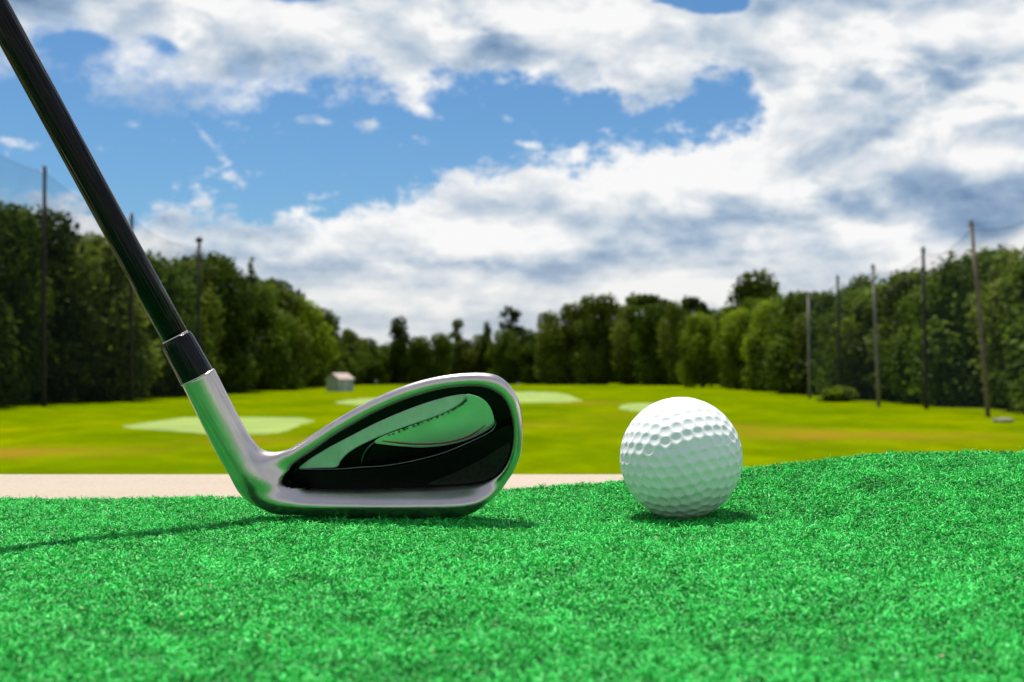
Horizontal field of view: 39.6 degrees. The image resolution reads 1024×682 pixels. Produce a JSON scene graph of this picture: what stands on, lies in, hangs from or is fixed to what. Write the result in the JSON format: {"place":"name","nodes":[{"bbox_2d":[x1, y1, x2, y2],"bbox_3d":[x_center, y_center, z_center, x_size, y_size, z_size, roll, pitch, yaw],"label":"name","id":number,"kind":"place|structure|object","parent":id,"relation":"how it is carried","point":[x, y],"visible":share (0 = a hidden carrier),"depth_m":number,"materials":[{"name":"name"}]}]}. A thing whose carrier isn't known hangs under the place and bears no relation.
{"place":"outdoors","nodes":[
{"label":"outdoors","id":0,"kind":"place"},
{"bbox_2d":[0,383,1023,473],"bbox_3d":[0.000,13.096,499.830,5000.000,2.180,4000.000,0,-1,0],"label":"field","id":1,"kind":"structure","parent":0,"point":[585,435],"depth_m":63.28,"materials":[{"name":"green plant"}]},
{"bbox_2d":[0,209,31,395],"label":"tree","id":2,"kind":"object","parent":1,"relation":"on","point":[6,323],"visible":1,"depth_m":102.38,"materials":[{"name":"green plant"}]},
{"bbox_2d":[0,200,59,405],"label":"tree","id":3,"kind":"object","parent":1,"relation":"on","point":[19,241],"visible":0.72,"depth_m":112.03,"materials":[{"name":"green plant"}]},
{"bbox_2d":[41,166,48,406],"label":"net pole","id":4,"kind":"object","parent":1,"relation":"on","point":[43,375],"visible":0.9,"depth_m":105.83,"materials":[{"name":"metal"}]},
{"bbox_2d":[1,203,112,402],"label":"tree","id":5,"kind":"object","parent":1,"relation":"on","point":[72,330],"visible":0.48,"depth_m":120.59,"materials":[{"name":"green plant"}]},
{"bbox_2d":[76,230,102,247],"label":"tree","id":6,"kind":"object","parent":1,"relation":"on","point":[86,234],"depth_m":155.54,"materials":[{"name":"green plant"}]},
{"bbox_2d":[48,232,164,400],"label":"tree","id":7,"kind":"object","parent":1,"relation":"on","point":[113,307],"visible":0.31,"depth_m":128.36,"materials":[{"name":"green plant"}]},
{"bbox_2d":[76,247,162,398],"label":"tree","id":8,"kind":"object","parent":1,"relation":"on","point":[127,284],"visible":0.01,"depth_m":140.85,"materials":[{"name":"green plant"}]},
{"bbox_2d":[128,213,134,401],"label":"net pole","id":9,"kind":"object","parent":1,"relation":"on","point":[131,337],"visible":0.74,"depth_m":123.41,"materials":[{"name":"metal"}]},
{"bbox_2d":[107,249,196,396],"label":"tree","id":10,"kind":"object","parent":1,"relation":"on","point":[176,292],"visible":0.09,"depth_m":149.69,"materials":[{"name":"green plant"}]},
{"bbox_2d":[148,265,225,395],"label":"tree","id":11,"kind":"object","parent":1,"relation":"on","point":[171,378],"visible":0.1,"depth_m":158.60,"materials":[{"name":"green plant"}]},
{"bbox_2d":[160,258,225,390],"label":"tree","id":12,"kind":"object","parent":1,"relation":"on","point":[209,312],"visible":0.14,"depth_m":170.67,"materials":[{"name":"green plant"}]},
{"bbox_2d":[196,237,202,344],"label":"net pole","id":13,"kind":"object","parent":1,"relation":"on","point":[199,240],"visible":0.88,"depth_m":145.02,"materials":[{"name":"metal"}]},
{"bbox_2d":[1,156,194,247],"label":"barrier net","id":14,"kind":"object","parent":13,"relation":"hanging from","point":[83,200],"visible":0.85,"depth_m":110.94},
{"bbox_2d":[156,250,267,393],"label":"tree","id":15,"kind":"object","parent":1,"relation":"on","point":[234,298],"visible":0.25,"depth_m":179.91,"materials":[{"name":"green plant"}]},
{"bbox_2d":[123,417,314,433],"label":"target green","id":16,"kind":"object","parent":1,"relation":"on","point":[260,425],"visible":0.76,"depth_m":66.92,"materials":[{"name":"green plant"}]},
{"bbox_2d":[174,261,274,391],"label":"tree","id":17,"kind":"object","parent":1,"relation":"on","point":[260,360],"visible":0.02,"depth_m":189.97,"materials":[{"name":"green plant"}]},
{"bbox_2d":[235,278,262,388],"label":"tree","id":18,"kind":"object","parent":1,"relation":"on","point":[251,286],"visible":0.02,"depth_m":203.07,"materials":[{"name":"green plant"}]},
{"bbox_2d":[238,274,270,289],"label":"tree","id":19,"kind":"object","parent":1,"relation":"on","point":[257,277],"visible":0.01,"depth_m":239.76,"materials":[{"name":"green plant"}]},
{"bbox_2d":[246,257,267,386],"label":"tree","id":20,"kind":"object","parent":1,"relation":"on","point":[251,277],"visible":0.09,"depth_m":214.92,"materials":[{"name":"green plant"}]},
{"bbox_2d":[242,280,305,390],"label":"tree","id":21,"kind":"object","parent":1,"relation":"on","point":[275,331],"visible":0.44,"depth_m":213.40,"materials":[{"name":"green plant"}]},
{"bbox_2d":[263,277,289,288],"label":"tree","id":22,"kind":"object","parent":1,"relation":"on","point":[278,280],"visible":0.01,"depth_m":287.50,"materials":[{"name":"green plant"}]},
{"bbox_2d":[262,277,296,295],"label":"tree","id":23,"kind":"object","parent":1,"relation":"on","point":[279,285],"visible":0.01,"depth_m":276.17,"materials":[{"name":"green plant"}]},
{"bbox_2d":[265,283,314,388],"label":"tree","id":24,"kind":"object","parent":1,"relation":"on","point":[287,299],"visible":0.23,"depth_m":238.50,"materials":[{"name":"green plant"}]},
{"bbox_2d":[295,289,306,301],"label":"tree","id":25,"kind":"object","parent":1,"relation":"on","point":[303,295],"visible":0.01,"depth_m":311.59,"materials":[{"name":"green plant"}]},
{"bbox_2d":[0,474,623,499],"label":"tee slab","id":26,"kind":"structure","parent":1,"relation":"on","point":[51,486],"depth_m":0.76,"materials":[{"name":"concrete"}]},
{"bbox_2d":[0,447,1023,681],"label":"golf mat","id":27,"kind":"object","parent":26,"relation":"on","point":[894,566],"visible":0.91,"depth_m":0.33,"materials":[{"name":"green carpet"}]},
{"bbox_2d":[0,0,522,520],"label":"golf club","id":28,"kind":"object","parent":27,"relation":"on","point":[444,446],"visible":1,"depth_m":0.48,"materials":[{"name":"metal"}]},
{"bbox_2d":[81,537,944,657],"bbox_3d":[-0.013,0.056,0.313,0.156,0.001,0.174,0,-1,-13],"label":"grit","id":29,"kind":"object","parent":27,"relation":"on","point":[941,656],"visible":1,"depth_m":0.28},
{"bbox_2d":[620,397,742,518],"bbox_3d":[0.059,0.041,0.497,0.043,0.042,0.043,0,-1,0],"label":"golf ball","id":30,"kind":"object","parent":27,"relation":"on","point":[681,457],"visible":1,"depth_m":0.48,"materials":[{"name":"white plastic"}]},
{"bbox_2d":[287,297,341,387],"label":"tree","id":31,"kind":"object","parent":1,"relation":"on","point":[309,318],"visible":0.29,"depth_m":249.22,"materials":[{"name":"green plant"}]},
{"bbox_2d":[302,322,329,386],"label":"tree","id":32,"kind":"object","parent":1,"relation":"on","point":[312,383],"visible":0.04,"depth_m":264.47,"materials":[{"name":"green plant"}]},
{"bbox_2d":[303,333,351,386],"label":"tree","id":33,"kind":"object","parent":1,"relation":"on","point":[336,366],"visible":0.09,"depth_m":277.01,"materials":[{"name":"green plant"}]},
{"bbox_2d":[314,308,345,372],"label":"tree","id":34,"kind":"object","parent":1,"relation":"on","point":[329,319],"visible":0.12,"depth_m":298.21,"materials":[{"name":"green plant"}]},
{"bbox_2d":[311,328,348,372],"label":"tree","id":35,"kind":"object","parent":1,"relation":"on","point":[340,346],"visible":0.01,"depth_m":290.76,"materials":[{"name":"green plant"}]},
{"bbox_2d":[325,373,354,390],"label":"shed","id":36,"kind":"structure","parent":1,"relation":"on","point":[339,381],"depth_m":204.13,"materials":[{"name":"grey"}]},
{"bbox_2d":[343,380,347,390],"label":"door","id":37,"kind":"structure","parent":36,"relation":"in","point":[345,382],"depth_m":204.09,"materials":[{"name":"white paint"}]},
{"bbox_2d":[340,336,358,382],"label":"tree","id":38,"kind":"object","parent":1,"relation":"on","point":[347,364],"visible":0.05,"depth_m":306.40,"materials":[{"name":"green plant"}]},
{"bbox_2d":[336,398,373,404],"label":"target green","id":39,"kind":"object","parent":1,"relation":"on","point":[357,401],"visible":0.46,"depth_m":124.00,"materials":[{"name":"green plant"}]},
{"bbox_2d":[341,327,369,384],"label":"tree","id":40,"kind":"object","parent":1,"relation":"on","point":[350,336],"visible":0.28,"depth_m":333.47,"materials":[{"name":"green plant"}]},
{"bbox_2d":[343,343,375,381],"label":"tree","id":41,"kind":"object","parent":1,"relation":"on","point":[364,361],"visible":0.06,"depth_m":316.79,"materials":[{"name":"green plant"}]},
{"bbox_2d":[355,337,391,384],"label":"tree","id":42,"kind":"object","parent":1,"relation":"on","point":[374,371],"visible":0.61,"depth_m":337.67,"materials":[{"name":"green plant"}]},
{"bbox_2d":[373,342,415,383],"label":"tree","id":43,"kind":"object","parent":1,"relation":"on","point":[389,364],"visible":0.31,"depth_m":347.51,"materials":[{"name":"green plant"}]},
{"bbox_2d":[387,315,410,383],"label":"tree","id":44,"kind":"object","parent":1,"relation":"on","point":[401,364],"visible":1,"depth_m":344.02,"materials":[{"name":"green plant"}]},
{"bbox_2d":[406,335,436,382],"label":"tree","id":45,"kind":"object","parent":1,"relation":"on","point":[419,351],"visible":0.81,"depth_m":349.59,"materials":[{"name":"green plant"}]},
{"bbox_2d":[428,332,453,377],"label":"tree","id":46,"kind":"object","parent":1,"relation":"on","point":[442,345],"visible":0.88,"depth_m":350.33,"materials":[{"name":"green plant"}]},
{"bbox_2d":[448,318,464,345],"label":"tree","id":47,"kind":"object","parent":1,"relation":"on","point":[456,325],"visible":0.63,"depth_m":384.75,"materials":[{"name":"green plant"}]},
{"bbox_2d":[446,338,478,374],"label":"tree","id":48,"kind":"object","parent":1,"relation":"on","point":[463,362],"visible":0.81,"depth_m":358.38,"materials":[{"name":"green plant"}]},
{"bbox_2d":[468,334,494,373],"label":"tree","id":49,"kind":"object","parent":1,"relation":"on","point":[480,343],"visible":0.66,"depth_m":360.03,"materials":[{"name":"green plant"}]},
{"bbox_2d":[482,320,493,372],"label":"tree","id":50,"kind":"object","parent":1,"relation":"on","point":[487,330],"visible":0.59,"depth_m":361.62,"materials":[{"name":"green plant"}]},
{"bbox_2d":[484,328,519,383],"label":"tree","id":51,"kind":"object","parent":1,"relation":"on","point":[504,368],"visible":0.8,"depth_m":348.02,"materials":[{"name":"green plant"}]},
{"bbox_2d":[498,306,525,382],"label":"tree","id":52,"kind":"object","parent":1,"relation":"on","point":[514,315],"visible":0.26,"depth_m":359.26,"materials":[{"name":"green plant"}]},
{"bbox_2d":[505,328,542,383],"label":"tree","id":53,"kind":"object","parent":1,"relation":"on","point":[525,361],"visible":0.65,"depth_m":343.31,"materials":[{"name":"green plant"}]},
{"bbox_2d":[515,392,582,402],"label":"target green","id":54,"kind":"object","parent":1,"relation":"on","point":[525,397],"visible":0.79,"depth_m":145.60,"materials":[{"name":"green plant"}]},
{"bbox_2d":[533,310,570,384],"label":"tree","id":55,"kind":"object","parent":1,"relation":"on","point":[548,353],"visible":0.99,"depth_m":332.45,"materials":[{"name":"green plant"}]},
{"bbox_2d":[554,301,587,384],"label":"tree","id":56,"kind":"object","parent":1,"relation":"on","point":[570,314],"visible":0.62,"depth_m":333.60,"materials":[{"name":"green plant"}]},
{"bbox_2d":[566,293,610,384],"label":"tree","id":57,"kind":"object","parent":1,"relation":"on","point":[587,334],"visible":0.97,"depth_m":328.88,"materials":[{"name":"green plant"}]},
{"bbox_2d":[581,292,621,384],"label":"tree","id":58,"kind":"object","parent":1,"relation":"on","point":[609,313],"visible":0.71,"depth_m":328.70,"materials":[{"name":"green plant"}]},
{"bbox_2d":[608,303,646,384],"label":"tree","id":59,"kind":"object","parent":1,"relation":"on","point":[622,332],"visible":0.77,"depth_m":322.80,"materials":[{"name":"green plant"}]},
{"bbox_2d":[619,403,652,411],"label":"target green","id":60,"kind":"object","parent":1,"relation":"on","point":[639,407],"visible":0.54,"depth_m":104.61,"materials":[{"name":"green plant"}]},
{"bbox_2d":[611,292,671,350],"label":"tree","id":61,"kind":"object","parent":1,"relation":"on","point":[638,300],"visible":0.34,"depth_m":332.36,"materials":[{"name":"green plant"}]},
{"bbox_2d":[628,302,672,384],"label":"tree","id":62,"kind":"object","parent":1,"relation":"on","point":[651,371],"visible":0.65,"depth_m":315.73,"materials":[{"name":"green plant"}]},
{"bbox_2d":[655,300,694,385],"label":"tree","id":63,"kind":"object","parent":1,"relation":"on","point":[678,317],"visible":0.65,"depth_m":308.35,"materials":[{"name":"green plant"}]},
{"bbox_2d":[680,295,710,317],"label":"tree","id":64,"kind":"object","parent":1,"relation":"on","point":[689,304],"visible":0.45,"depth_m":323.56,"materials":[{"name":"green plant"}]},
{"bbox_2d":[675,311,723,387],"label":"tree","id":65,"kind":"object","parent":1,"relation":"on","point":[699,360],"visible":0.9,"depth_m":260.39,"materials":[{"name":"green plant"}]},
{"bbox_2d":[693,307,719,384],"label":"tree","id":66,"kind":"object","parent":1,"relation":"on","point":[712,311],"visible":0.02,"depth_m":338.66,"materials":[{"name":"green plant"}]},
{"bbox_2d":[705,306,735,386],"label":"tree","id":67,"kind":"object","parent":1,"relation":"on","point":[719,315],"visible":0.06,"depth_m":267.89,"materials":[{"name":"green plant"}]},
{"bbox_2d":[709,307,751,389],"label":"tree","id":68,"kind":"object","parent":1,"relation":"on","point":[735,327],"visible":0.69,"depth_m":223.46,"materials":[{"name":"green plant"}]},
{"bbox_2d":[718,289,752,388],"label":"tree","id":69,"kind":"object","parent":1,"relation":"on","point":[730,299],"visible":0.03,"depth_m":243.32,"materials":[{"name":"green plant"}]},
{"bbox_2d":[722,296,765,388],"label":"tree","id":70,"kind":"object","parent":1,"relation":"on","point":[748,300],"visible":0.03,"depth_m":235.44,"materials":[{"name":"green plant"}]},
{"bbox_2d":[723,268,780,358],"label":"tree","id":71,"kind":"object","parent":1,"relation":"on","point":[749,287],"visible":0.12,"depth_m":239.14,"materials":[{"name":"green plant"}]},
{"bbox_2d":[740,300,779,390],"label":"tree","id":72,"kind":"object","parent":1,"relation":"on","point":[753,339],"visible":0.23,"depth_m":203.83,"materials":[{"name":"green plant"}]},
{"bbox_2d":[739,300,784,390],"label":"tree","id":73,"kind":"object","parent":1,"relation":"on","point":[741,342],"visible":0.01,"depth_m":211.71,"materials":[{"name":"green plant"}]},
{"bbox_2d":[744,299,783,390],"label":"tree","id":74,"kind":"object","parent":1,"relation":"on","point":[756,361],"visible":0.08,"depth_m":201.60,"materials":[{"name":"green plant"}]},
{"bbox_2d":[743,293,785,341],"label":"tree","id":75,"kind":"object","parent":1,"relation":"on","point":[749,316],"visible":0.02,"depth_m":219.05,"materials":[{"name":"green plant"}]},
{"bbox_2d":[754,285,781,300],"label":"tree","id":76,"kind":"object","parent":1,"relation":"on","point":[765,294],"visible":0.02,"depth_m":237.55,"materials":[{"name":"green plant"}]},
{"bbox_2d":[740,294,796,390],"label":"tree","id":77,"kind":"object","parent":1,"relation":"on","point":[776,299],"visible":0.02,"depth_m":208.77,"materials":[{"name":"green plant"}]},
{"bbox_2d":[761,302,784,349],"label":"tree","id":78,"kind":"object","parent":1,"relation":"on","point":[767,339],"visible":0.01,"depth_m":196.54,"materials":[{"name":"green plant"}]},
{"bbox_2d":[758,298,807,393],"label":"tree","id":79,"kind":"object","parent":1,"relation":"on","point":[782,334],"visible":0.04,"depth_m":180.88,"materials":[{"name":"green plant"}]},
{"bbox_2d":[757,290,829,391],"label":"tree","id":80,"kind":"object","parent":1,"relation":"on","point":[774,330],"visible":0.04,"depth_m":198.03,"materials":[{"name":"green plant"}]},
{"bbox_2d":[761,289,834,394],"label":"tree","id":81,"kind":"object","parent":1,"relation":"on","point":[784,380],"visible":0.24,"depth_m":173.77,"materials":[{"name":"green plant"}]},
{"bbox_2d":[806,292,810,398],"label":"net pole","id":82,"kind":"object","parent":1,"relation":"on","point":[808,295],"visible":0.91,"depth_m":141.80,"materials":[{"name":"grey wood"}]},
{"bbox_2d":[789,298,830,394],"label":"tree","id":83,"kind":"object","parent":1,"relation":"on","point":[800,361],"visible":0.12,"depth_m":164.63,"materials":[{"name":"green plant"}]},
{"bbox_2d":[804,288,852,373],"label":"tree","id":84,"kind":"object","parent":1,"relation":"on","point":[826,302],"visible":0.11,"depth_m":156.81,"materials":[{"name":"green plant"}]},
{"bbox_2d":[816,386,859,401],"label":"bush","id":85,"kind":"object","parent":1,"relation":"on","point":[841,394],"visible":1,"depth_m":124.01,"materials":[{"name":"green plant"}]},
{"bbox_2d":[835,275,841,385],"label":"net pole","id":86,"kind":"object","parent":1,"relation":"on","point":[837,278],"visible":0.91,"depth_m":128.19,"materials":[{"name":"metal"}]},
{"bbox_2d":[811,288,870,393],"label":"tree","id":87,"kind":"object","parent":1,"relation":"on","point":[819,387],"visible":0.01,"depth_m":149.32,"materials":[{"name":"green plant"}]},
{"bbox_2d":[802,284,892,399],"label":"tree","id":88,"kind":"object","parent":1,"relation":"on","point":[830,372],"visible":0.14,"depth_m":139.91,"materials":[{"name":"green plant"}]},
{"bbox_2d":[841,284,871,292],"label":"tree","id":89,"kind":"object","parent":1,"relation":"on","point":[847,288],"visible":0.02,"depth_m":165.32,"materials":[{"name":"green plant"}]},
{"bbox_2d":[845,272,871,289],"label":"tree","id":90,"kind":"object","parent":1,"relation":"on","point":[864,282],"visible":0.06,"depth_m":165.10,"materials":[{"name":"green plant"}]},
{"bbox_2d":[823,281,902,398],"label":"tree","id":91,"kind":"object","parent":1,"relation":"on","point":[862,312],"visible":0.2,"depth_m":132.32,"materials":[{"name":"green plant"}]},
{"bbox_2d":[870,264,880,406],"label":"net pole","id":92,"kind":"object","parent":1,"relation":"on","point":[873,268],"visible":0.91,"depth_m":104.13,"materials":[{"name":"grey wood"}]},
{"bbox_2d":[860,272,931,401],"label":"tree","id":93,"kind":"object","parent":1,"relation":"on","point":[892,292],"visible":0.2,"depth_m":123.47,"materials":[{"name":"green plant"}]},
{"bbox_2d":[875,267,934,287],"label":"tree","id":94,"kind":"object","parent":1,"relation":"on","point":[912,270],"visible":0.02,"depth_m":137.29,"materials":[{"name":"green plant"}]},
{"bbox_2d":[874,271,958,404],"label":"tree","id":95,"kind":"object","parent":1,"relation":"on","point":[913,310],"visible":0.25,"depth_m":114.98,"materials":[{"name":"green plant"}]},
{"bbox_2d":[920,247,928,408],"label":"net pole","id":96,"kind":"object","parent":1,"relation":"on","point":[925,360],"visible":0.92,"depth_m":98.01,"materials":[{"name":"metal"}]},
{"bbox_2d":[903,249,1021,407],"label":"tree","id":97,"kind":"object","parent":1,"relation":"on","point":[953,349],"visible":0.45,"depth_m":106.81,"materials":[{"name":"green plant"}]},
{"bbox_2d":[967,220,990,416],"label":"net pole","id":98,"kind":"object","parent":1,"relation":"on","point":[982,352],"visible":0.91,"depth_m":80.30,"materials":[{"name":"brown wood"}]},
{"bbox_2d":[809,222,1022,297],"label":"barrier net","id":99,"kind":"object","parent":98,"relation":"hanging from","point":[936,254],"visible":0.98,"depth_m":86.04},
{"bbox_2d":[939,244,1021,402],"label":"tree","id":100,"kind":"object","parent":1,"relation":"on","point":[984,250],"visible":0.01,"depth_m":115.94,"materials":[{"name":"green plant"}]},
{"bbox_2d":[964,245,1023,407],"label":"tree","id":101,"kind":"object","parent":1,"relation":"on","point":[993,305],"visible":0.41,"depth_m":98.44,"materials":[{"name":"green plant"}]},
{"bbox_2d":[992,418,1013,421],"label":"stone","id":102,"kind":"object","parent":1,"relation":"on","point":[1003,420],"visible":0.99,"depth_m":71.28,"materials":[{"name":"grey stone"}]},
{"bbox_2d":[986,256,1023,411],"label":"tree","id":103,"kind":"object","parent":1,"relation":"on","point":[1018,340],"visible":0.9,"depth_m":91.83,"materials":[{"name":"green plant"}]},
{"bbox_2d":[1006,303,1023,413],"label":"tree","id":104,"kind":"object","parent":1,"relation":"on","point":[1020,387],"visible":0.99,"depth_m":85.22,"materials":[{"name":"green plant"}]},
{"bbox_2d":[0,0,1023,348],"label":"sky","id":105,"kind":"structure","parent":0,"point":[432,164],"materials":[{"name":"blue"}]}
]}

